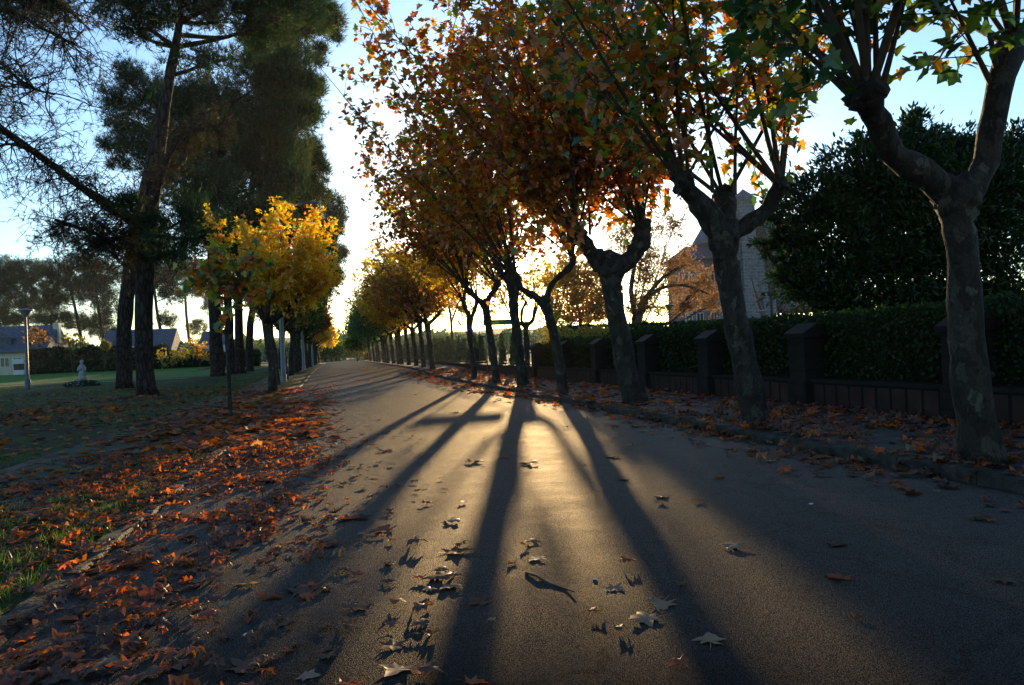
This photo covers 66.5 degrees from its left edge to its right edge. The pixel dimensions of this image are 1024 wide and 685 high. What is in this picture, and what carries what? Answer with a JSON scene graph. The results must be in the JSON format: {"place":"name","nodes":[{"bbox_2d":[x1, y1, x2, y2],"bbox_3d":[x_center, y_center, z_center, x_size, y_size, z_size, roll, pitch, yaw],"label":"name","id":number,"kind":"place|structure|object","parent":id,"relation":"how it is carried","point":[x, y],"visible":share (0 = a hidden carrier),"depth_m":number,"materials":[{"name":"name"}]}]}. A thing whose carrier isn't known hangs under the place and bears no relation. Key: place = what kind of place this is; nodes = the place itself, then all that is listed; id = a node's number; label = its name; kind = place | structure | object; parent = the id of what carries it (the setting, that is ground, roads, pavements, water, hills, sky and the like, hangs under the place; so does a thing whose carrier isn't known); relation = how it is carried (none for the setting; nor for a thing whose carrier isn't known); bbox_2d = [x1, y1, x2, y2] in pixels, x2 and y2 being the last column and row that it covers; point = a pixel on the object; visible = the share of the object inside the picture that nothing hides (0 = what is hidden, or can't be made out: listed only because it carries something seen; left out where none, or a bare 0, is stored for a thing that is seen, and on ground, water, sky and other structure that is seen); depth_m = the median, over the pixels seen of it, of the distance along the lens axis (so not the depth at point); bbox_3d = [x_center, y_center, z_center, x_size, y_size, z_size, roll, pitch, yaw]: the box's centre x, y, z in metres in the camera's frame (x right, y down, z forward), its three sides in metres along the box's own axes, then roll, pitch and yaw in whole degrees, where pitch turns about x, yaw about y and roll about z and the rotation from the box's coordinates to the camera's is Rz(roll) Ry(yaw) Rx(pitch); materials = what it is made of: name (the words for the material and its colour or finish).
{"place":"outdoors","nodes":[
{"label":"outdoors","id":0,"kind":"place"},
{"bbox_2d":[0,366,266,384],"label":"meadow","id":1,"kind":"structure","parent":0,"point":[96,376],"depth_m":70.67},
{"bbox_2d":[21,323,52,373],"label":"tree","id":2,"kind":"object","parent":1,"relation":"on","point":[34,331],"visible":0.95,"depth_m":83.68,"materials":[{"name":"orange plant"}]},
{"bbox_2d":[55,332,87,371],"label":"tree","id":3,"kind":"object","parent":1,"relation":"on","point":[72,343],"visible":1,"depth_m":84.55,"materials":[{"name":"green plant"}]},
{"bbox_2d":[28,342,170,373],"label":"hedge","id":4,"kind":"object","parent":1,"relation":"on","point":[55,359],"visible":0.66,"depth_m":87.52,"materials":[{"name":"green plant"}]},
{"bbox_2d":[88,46,235,373],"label":"pine tree","id":5,"kind":"object","parent":1,"relation":"on","point":[118,140],"visible":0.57,"depth_m":60.56,"materials":[{"name":"green plant"}]},
{"bbox_2d":[156,345,193,368],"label":"bush","id":6,"kind":"object","parent":1,"relation":"on","point":[176,357],"visible":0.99,"depth_m":86.81,"materials":[{"name":"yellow plant"}]},
{"bbox_2d":[186,331,209,366],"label":"bush","id":7,"kind":"object","parent":1,"relation":"on","point":[197,352],"visible":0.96,"depth_m":87.03,"materials":[{"name":"yellow plant"}]},
{"bbox_2d":[169,348,261,367],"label":"hedge","id":8,"kind":"object","parent":1,"relation":"on","point":[190,362],"visible":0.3,"depth_m":92.41,"materials":[{"name":"green plant"}]},
{"bbox_2d":[0,364,317,535],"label":"pavement","id":9,"kind":"structure","parent":0,"point":[81,447],"depth_m":11.48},
{"bbox_2d":[26,385,388,460],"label":"leaf litter","id":10,"kind":"object","parent":9,"relation":"on","point":[251,413],"visible":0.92,"depth_m":14.86,"materials":[{"name":"plant"}]},
{"bbox_2d":[197,195,345,390],"bbox_3d":[-9.842,-2.079,32.413,5.965,8.387,5.491,-2,-1,-13],"label":"plane tree","id":11,"kind":"object","parent":9,"relation":"on","point":[291,274],"visible":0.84,"depth_m":32.20,"materials":[{"name":"yellow plant"}]},
{"bbox_2d":[219,214,339,384],"bbox_3d":[-11.262,-2.158,39.033,5.332,8.736,5.630,-3,-1,22],"label":"plane tree","id":12,"kind":"object","parent":9,"relation":"on","point":[276,311],"visible":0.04,"depth_m":38.98,"materials":[{"name":"yellow plant"}]},
{"bbox_2d":[243,298,320,375],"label":"plane tree","id":13,"kind":"object","parent":9,"relation":"on","point":[291,331],"visible":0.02,"depth_m":50.96,"materials":[{"name":"yellow plant"}]},
{"bbox_2d":[252,248,325,379],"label":"plane tree","id":14,"kind":"object","parent":9,"relation":"on","point":[290,320],"visible":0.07,"depth_m":45.12,"materials":[{"name":"yellow plant"}]},
{"bbox_2d":[277,201,319,381],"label":"street lamp","id":15,"kind":"object","parent":9,"relation":"on","point":[282,353],"visible":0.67,"depth_m":42.21,"materials":[{"name":"metal"}]},
{"bbox_2d":[286,306,326,369],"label":"plane tree","id":16,"kind":"object","parent":9,"relation":"on","point":[309,328],"visible":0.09,"depth_m":69.91,"materials":[{"name":"yellow plant"}]},
{"bbox_2d":[289,285,335,372],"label":"plane tree","id":17,"kind":"object","parent":9,"relation":"on","point":[311,321],"visible":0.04,"depth_m":57.04,"materials":[{"name":"yellow plant"}]},
{"bbox_2d":[300,299,335,367],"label":"plane tree","id":18,"kind":"object","parent":9,"relation":"on","point":[327,324],"visible":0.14,"depth_m":83.42,"materials":[{"name":"yellow plant"}]},
{"bbox_2d":[0,351,530,638],"bbox_3d":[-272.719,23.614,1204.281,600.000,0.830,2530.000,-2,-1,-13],"label":"ground","id":19,"kind":"structure","parent":0,"point":[295,381],"depth_m":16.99,"materials":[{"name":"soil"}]},
{"bbox_2d":[16,308,33,389],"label":"park lamp","id":20,"kind":"object","parent":19,"relation":"on","point":[25,312],"visible":1,"depth_m":44.82,"materials":[{"name":"metal"}]},
{"bbox_2d":[0,253,66,325],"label":"pine tree","id":21,"kind":"object","parent":19,"relation":"on","point":[24,278],"visible":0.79,"depth_m":172.63,"materials":[{"name":"green plant"}]},
{"bbox_2d":[0,323,68,374],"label":"house","id":22,"kind":"structure","parent":19,"relation":"on","point":[12,353],"depth_m":90.33,"materials":[{"name":"beige paint"}]},
{"bbox_2d":[27,251,94,346],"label":"pine tree","id":23,"kind":"object","parent":19,"relation":"on","point":[54,295],"visible":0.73,"depth_m":146.49,"materials":[{"name":"green plant"}]},
{"bbox_2d":[0,0,138,139],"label":"pine tree","id":24,"kind":"object","parent":19,"relation":"on","point":[23,13],"visible":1,"depth_m":23.76,"materials":[{"name":"green plant"}]},
{"bbox_2d":[63,378,100,386],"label":"flower bed","id":25,"kind":"object","parent":19,"relation":"on","point":[78,383],"visible":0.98,"depth_m":46.45,"materials":[{"name":"soil"}]},
{"bbox_2d":[65,254,122,341],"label":"pine tree","id":26,"kind":"object","parent":19,"relation":"on","point":[97,321],"visible":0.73,"depth_m":146.96,"materials":[{"name":"green plant"}]},
{"bbox_2d":[0,66,192,388],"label":"pine tree","id":27,"kind":"object","parent":19,"relation":"on","point":[113,242],"visible":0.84,"depth_m":31.76,"materials":[{"name":"green plant"}]},
{"bbox_2d":[0,382,268,519],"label":"leaf litter","id":28,"kind":"object","parent":19,"relation":"on","point":[75,415],"visible":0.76,"depth_m":20.72,"materials":[{"name":"plant"}]},
{"bbox_2d":[100,322,183,352],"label":"house","id":29,"kind":"structure","parent":19,"relation":"on","point":[171,337],"depth_m":100.75,"materials":[{"name":"beige paint"}]},
{"bbox_2d":[0,364,323,646],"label":"kerb","id":30,"kind":"structure","parent":19,"relation":"on","point":[30,604],"depth_m":5.14,"materials":[{"name":"concrete"}]},
{"bbox_2d":[154,244,196,328],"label":"pine tree","id":31,"kind":"object","parent":19,"relation":"on","point":[164,281],"visible":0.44,"depth_m":122.39,"materials":[{"name":"green plant"}]},
{"bbox_2d":[176,258,223,350],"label":"pine tree","id":32,"kind":"object","parent":19,"relation":"on","point":[195,327],"visible":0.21,"depth_m":234.54,"materials":[{"name":"green plant"}]},
{"bbox_2d":[74,0,336,395],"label":"pine tree","id":33,"kind":"object","parent":19,"relation":"on","point":[258,21],"visible":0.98,"depth_m":33.54,"materials":[{"name":"green plant"}]},
{"bbox_2d":[198,331,234,350],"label":"house","id":34,"kind":"structure","parent":19,"relation":"on","point":[205,336],"depth_m":118.96,"materials":[{"name":"white paint"}]},
{"bbox_2d":[171,234,274,416],"bbox_3d":[-6.621,-0.398,18.085,2.316,4.293,1.289,-2,-1,-23],"label":"plane sapling","id":35,"kind":"object","parent":19,"relation":"on","point":[225,283],"visible":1,"depth_m":18.08,"materials":[{"name":"green plant"}]},
{"bbox_2d":[136,37,335,376],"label":"pine tree","id":36,"kind":"object","parent":19,"relation":"on","point":[221,172],"visible":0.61,"depth_m":55.76,"materials":[{"name":"green plant"}]},
{"bbox_2d":[0,439,489,684],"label":"leaf litter","id":37,"kind":"object","parent":19,"relation":"on","point":[133,640],"visible":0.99,"depth_m":5.58,"materials":[{"name":"plant"}]},
{"bbox_2d":[224,0,351,372],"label":"pine tree","id":38,"kind":"object","parent":19,"relation":"on","point":[336,35],"visible":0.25,"depth_m":65.42,"materials":[{"name":"green plant"}]},
{"bbox_2d":[245,133,335,370],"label":"pine tree","id":39,"kind":"object","parent":19,"relation":"on","point":[318,178],"visible":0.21,"depth_m":73.62,"materials":[{"name":"green plant"}]},
{"bbox_2d":[278,187,352,368],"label":"pine tree","id":40,"kind":"object","parent":19,"relation":"on","point":[338,213],"visible":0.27,"depth_m":89.55,"materials":[{"name":"green plant"}]},
{"bbox_2d":[321,325,338,361],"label":"tree","id":41,"kind":"object","parent":19,"relation":"on","point":[331,343],"visible":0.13,"depth_m":174.95,"materials":[{"name":"yellow plant"}]},
{"bbox_2d":[318,342,348,361],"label":"bush","id":42,"kind":"object","parent":19,"relation":"on","point":[334,352],"visible":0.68,"depth_m":184.37,"materials":[{"name":"green plant"}]},
{"bbox_2d":[346,319,380,361],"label":"plane tree","id":43,"kind":"object","parent":19,"relation":"on","point":[372,336],"visible":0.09,"depth_m":106.39,"materials":[{"name":"green plant"}]},
{"bbox_2d":[344,287,389,362],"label":"plane tree","id":44,"kind":"object","parent":19,"relation":"on","point":[386,341],"visible":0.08,"depth_m":88.31,"materials":[{"name":"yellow plant"}]},
{"bbox_2d":[345,300,393,362],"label":"plane tree","id":45,"kind":"object","parent":19,"relation":"on","point":[383,343],"visible":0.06,"depth_m":93.87,"materials":[{"name":"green plant"}]},
{"bbox_2d":[345,284,394,363],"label":"plane tree","id":46,"kind":"object","parent":19,"relation":"on","point":[390,336],"visible":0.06,"depth_m":82.39,"materials":[{"name":"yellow plant"}]},
{"bbox_2d":[345,281,403,363],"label":"plane tree","id":47,"kind":"object","parent":19,"relation":"on","point":[388,329],"visible":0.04,"depth_m":76.71,"materials":[{"name":"yellow plant"}]},
{"bbox_2d":[345,274,410,364],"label":"plane tree","id":48,"kind":"object","parent":19,"relation":"on","point":[390,326],"visible":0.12,"depth_m":70.80,"materials":[{"name":"yellow plant"}]},
{"bbox_2d":[344,251,416,364],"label":"plane tree","id":49,"kind":"object","parent":19,"relation":"on","point":[362,289],"visible":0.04,"depth_m":65.51,"materials":[{"name":"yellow plant"}]},
{"bbox_2d":[353,240,445,366],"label":"plane tree","id":50,"kind":"object","parent":19,"relation":"on","point":[380,253],"visible":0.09,"depth_m":54.49,"materials":[{"name":"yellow plant"}]},
{"bbox_2d":[355,265,451,365],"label":"plane tree","id":51,"kind":"object","parent":19,"relation":"on","point":[412,329],"visible":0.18,"depth_m":59.81,"materials":[{"name":"orange plant"}]},
{"bbox_2d":[358,237,481,368],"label":"plane tree","id":52,"kind":"object","parent":19,"relation":"on","point":[409,297],"visible":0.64,"depth_m":48.83,"materials":[{"name":"orange plant"}]},
{"bbox_2d":[380,339,469,367],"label":"garden wall","id":53,"kind":"structure","parent":19,"relation":"on","point":[454,363],"depth_m":61.09,"materials":[{"name":"concrete"}]},
{"bbox_2d":[432,283,481,343],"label":"pale tree","id":54,"kind":"object","parent":19,"relation":"on","point":[455,310],"visible":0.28,"depth_m":75.54,"materials":[{"name":"yellow plant"}]},
{"bbox_2d":[75,313,904,361],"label":"distant woods","id":55,"kind":"object","parent":19,"relation":"on","point":[260,344],"visible":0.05,"depth_m":238.23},
{"bbox_2d":[483,319,510,372],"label":"street sign","id":56,"kind":"object","parent":19,"relation":"on","point":[504,322],"visible":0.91,"depth_m":40.88,"materials":[{"name":"metal"}]},
{"bbox_2d":[475,329,535,375],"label":"garden wall","id":57,"kind":"structure","parent":19,"relation":"on","point":[507,369],"depth_m":39.24,"materials":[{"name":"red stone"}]},
{"bbox_2d":[478,248,568,365],"bbox_3d":[0.530,-1.732,38.456,4.906,6.896,3.744,-2,-1,-13],"label":"plane tree","id":58,"kind":"object","parent":19,"relation":"on","point":[525,325],"visible":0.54,"depth_m":38.14,"materials":[{"name":"orange plant"}]},
{"bbox_2d":[529,342,544,377],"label":"stone pillar","id":59,"kind":"structure","parent":19,"relation":"on","point":[537,354],"depth_m":32.70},
{"bbox_2d":[536,366,555,378],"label":"garden wall","id":60,"kind":"structure","parent":19,"relation":"on","point":[546,371],"depth_m":31.31,"materials":[{"name":"red stone"}]},
{"bbox_2d":[561,340,573,367],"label":"stone pillar","id":61,"kind":"structure","parent":19,"relation":"on","point":[567,353],"depth_m":28.70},
{"bbox_2d":[566,367,590,382],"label":"garden wall","id":62,"kind":"structure","parent":19,"relation":"on","point":[577,374],"depth_m":27.07,"materials":[{"name":"red stone"}]},
{"bbox_2d":[535,245,623,337],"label":"maple tree","id":63,"kind":"object","parent":19,"relation":"on","point":[574,294],"visible":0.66,"depth_m":47.69,"materials":[{"name":"orange plant"}]},
{"bbox_2d":[536,307,631,348],"bbox_3d":[3.501,-0.086,35.595,5.031,3.327,2.162,-2,-1,-13],"label":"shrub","id":64,"kind":"object","parent":19,"relation":"on","point":[589,332],"visible":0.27,"depth_m":35.38,"materials":[{"name":"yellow plant"}]},
{"bbox_2d":[541,334,631,368],"bbox_3d":[2.722,0.558,28.655,1.257,1.804,9.486,-2,-1,-13],"label":"hedge","id":65,"kind":"object","parent":19,"relation":"on","point":[581,352],"visible":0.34,"depth_m":27.92,"materials":[{"name":"green plant"}]},
{"bbox_2d":[588,338,610,383],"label":"stone pillar","id":66,"kind":"structure","parent":19,"relation":"on","point":[598,352],"depth_m":25.00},
{"bbox_2d":[598,369,638,385],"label":"garden wall","id":67,"kind":"structure","parent":19,"relation":"on","point":[608,376],"depth_m":24.11,"materials":[{"name":"concrete"}]},
{"bbox_2d":[635,334,660,388],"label":"stone pillar","id":68,"kind":"structure","parent":19,"relation":"on","point":[648,360],"depth_m":21.00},
{"bbox_2d":[557,317,750,338],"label":"hedge","id":69,"kind":"object","parent":19,"relation":"on","point":[632,324],"visible":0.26,"depth_m":42.29,"materials":[{"name":"green plant"}]},
{"bbox_2d":[602,205,722,326],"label":"broad tree","id":70,"kind":"object","parent":19,"relation":"on","point":[641,306],"visible":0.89,"depth_m":55.65,"materials":[{"name":"orange plant"}]},
{"bbox_2d":[649,371,697,392],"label":"garden wall","id":71,"kind":"structure","parent":19,"relation":"on","point":[680,381],"depth_m":19.43,"materials":[{"name":"red stone"}]},
{"bbox_2d":[364,361,1023,493],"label":"kerb","id":72,"kind":"structure","parent":19,"relation":"on","point":[986,477],"depth_m":8.38,"materials":[{"name":"concrete"}]},
{"bbox_2d":[694,330,725,395],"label":"stone pillar","id":73,"kind":"structure","parent":19,"relation":"on","point":[709,360],"depth_m":17.50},
{"bbox_2d":[667,189,811,326],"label":"stone building","id":74,"kind":"structure","parent":19,"relation":"on","point":[750,264],"depth_m":100.33,"materials":[{"name":"stone"}]},
{"bbox_2d":[712,374,789,401],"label":"garden wall","id":75,"kind":"structure","parent":19,"relation":"on","point":[776,388],"depth_m":15.29,"materials":[{"name":"concrete"}]},
{"bbox_2d":[750,265,807,322],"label":"bare shrub","id":76,"kind":"object","parent":19,"relation":"on","point":[771,304],"visible":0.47,"depth_m":66.52,"materials":[{"name":"brown plant"}]},
{"bbox_2d":[784,322,828,404],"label":"stone pillar","id":77,"kind":"structure","parent":19,"relation":"on","point":[806,357],"depth_m":13.90,"materials":[{"name":"stone"}]},
{"bbox_2d":[630,288,1023,386],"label":"hedge","id":78,"kind":"object","parent":19,"relation":"on","point":[892,345],"visible":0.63,"depth_m":12.77,"materials":[{"name":"green plant"}]},
{"bbox_2d":[809,378,942,416],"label":"garden wall","id":79,"kind":"structure","parent":19,"relation":"on","point":[902,396],"depth_m":12.10,"materials":[{"name":"concrete"}]},
{"bbox_2d":[746,100,1023,323],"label":"laurel tree","id":80,"kind":"object","parent":19,"relation":"on","point":[870,204],"visible":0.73,"depth_m":17.89,"materials":[{"name":"green plant"}]},
{"bbox_2d":[934,310,1000,420],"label":"stone pillar","id":81,"kind":"structure","parent":19,"relation":"on","point":[946,402],"depth_m":10.56,"materials":[{"name":"stone"}]},
{"bbox_2d":[992,386,1023,423],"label":"garden wall","id":82,"kind":"structure","parent":19,"relation":"on","point":[1009,403],"depth_m":9.79,"materials":[{"name":"red stone"}]},
{"bbox_2d":[0,360,1023,684],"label":"road","id":83,"kind":"structure","parent":0,"point":[770,602],"depth_m":4.64,"materials":[{"name":"asphalt"}]},
{"bbox_2d":[214,654,264,681],"bbox_3d":[-1.125,1.361,3.265,0.190,0.025,0.233,-2,-1,-4],"label":"fallen leaf","id":84,"kind":"object","parent":83,"relation":"on","point":[242,666],"visible":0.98,"depth_m":3.31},
{"bbox_2d":[274,585,317,596],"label":"fallen leaf","id":85,"kind":"object","parent":83,"relation":"on","point":[302,590],"visible":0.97,"depth_m":4.31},
{"bbox_2d":[342,335,371,361],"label":"tree","id":86,"kind":"object","parent":83,"relation":"on","point":[353,345],"visible":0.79,"depth_m":146.47,"materials":[{"name":"green plant"}]},
{"bbox_2d":[379,639,409,649],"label":"fallen leaf","id":87,"kind":"object","parent":83,"relation":"on","point":[391,644],"visible":1,"depth_m":3.47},
{"bbox_2d":[381,661,415,676],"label":"fallen leaf","id":88,"kind":"object","parent":83,"relation":"on","point":[394,668],"visible":1,"depth_m":3.20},
{"bbox_2d":[417,655,442,678],"bbox_3d":[-0.336,1.316,3.184,0.109,0.040,0.159,-2,-1,-10],"label":"fallen leaf","id":89,"kind":"object","parent":83,"relation":"on","point":[425,670],"visible":1,"depth_m":3.13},
{"bbox_2d":[420,569,477,579],"bbox_3d":[-0.361,1.335,4.511,0.373,0.028,0.226,-3,-3,-16],"label":"fallen leaf","id":90,"kind":"object","parent":83,"relation":"on","point":[444,574],"visible":1,"depth_m":4.45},
{"bbox_2d":[628,612,672,627],"bbox_3d":[0.650,1.292,3.691,0.166,0.017,0.219,-3,-1,37],"label":"fallen leaf","id":91,"kind":"object","parent":83,"relation":"on","point":[645,617],"visible":1,"depth_m":3.66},
{"bbox_2d":[645,594,677,611],"bbox_3d":[0.742,1.288,3.887,0.172,0.015,0.254,1,4,22],"label":"fallen leaf","id":92,"kind":"object","parent":83,"relation":"on","point":[660,604],"visible":1,"depth_m":3.87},
{"bbox_2d":[692,632,724,648],"bbox_3d":[0.846,1.282,3.353,0.163,0.012,0.144,-2,-1,-37],"label":"fallen leaf","id":93,"kind":"object","parent":83,"relation":"on","point":[710,637],"visible":1,"depth_m":3.38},
{"bbox_2d":[0,0,1023,345],"label":"sky","id":94,"kind":"structure","parent":0,"point":[958,100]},
{"bbox_2d":[370,360,1023,474],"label":"side pavement","id":95,"kind":"structure","parent":0,"point":[883,435],"depth_m":10.43,"materials":[{"name":"concrete"}]},
{"bbox_2d":[371,145,521,378],"bbox_3d":[-2.716,-3.504,34.437,6.723,10.663,7.692,-2,-1,-13],"label":"plane tree","id":96,"kind":"object","parent":95,"relation":"on","point":[443,275],"visible":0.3,"depth_m":34.50,"materials":[{"name":"orange plant"}]},
{"bbox_2d":[342,96,552,382],"bbox_3d":[-1.357,-3.512,27.924,8.089,10.453,7.719,-3,-1,42],"label":"plane tree","id":97,"kind":"object","parent":95,"relation":"on","point":[424,249],"visible":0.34,"depth_m":28.38,"materials":[{"name":"orange plant"}]},
{"bbox_2d":[286,0,615,394],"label":"plane tree","id":98,"kind":"object","parent":95,"relation":"on","point":[468,207],"visible":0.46,"depth_m":19.13,"materials":[{"name":"orange plant"}]},
{"bbox_2d":[350,111,561,385],"bbox_3d":[-1.228,-3.603,26.666,6.978,10.610,6.690,-3,-1,41],"label":"plane tree","id":99,"kind":"object","parent":95,"relation":"on","point":[519,350],"visible":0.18,"depth_m":25.98,"materials":[{"name":"orange plant"}]},
{"bbox_2d":[359,0,709,403],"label":"plane tree","id":100,"kind":"object","parent":95,"relation":"on","point":[575,165],"visible":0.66,"depth_m":15.54,"materials":[{"name":"orange plant"}]},
{"bbox_2d":[395,367,787,417],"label":"leaf litter","id":101,"kind":"object","parent":95,"relation":"on","point":[540,383],"visible":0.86,"depth_m":21.09,"materials":[{"name":"plant"}]},
{"bbox_2d":[491,0,838,423],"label":"plane tree","id":102,"kind":"object","parent":95,"relation":"on","point":[724,229],"visible":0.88,"depth_m":11.01,"materials":[{"name":"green plant"}]},
{"bbox_2d":[608,401,1023,518],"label":"leaf litter","id":103,"kind":"object","parent":95,"relation":"on","point":[783,421],"visible":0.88,"depth_m":9.48,"materials":[{"name":"plant"}]},
{"bbox_2d":[711,0,1023,466],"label":"plane tree","id":104,"kind":"object","parent":95,"relation":"on","point":[864,88],"visible":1,"depth_m":6.86,"materials":[{"name":"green plant"}]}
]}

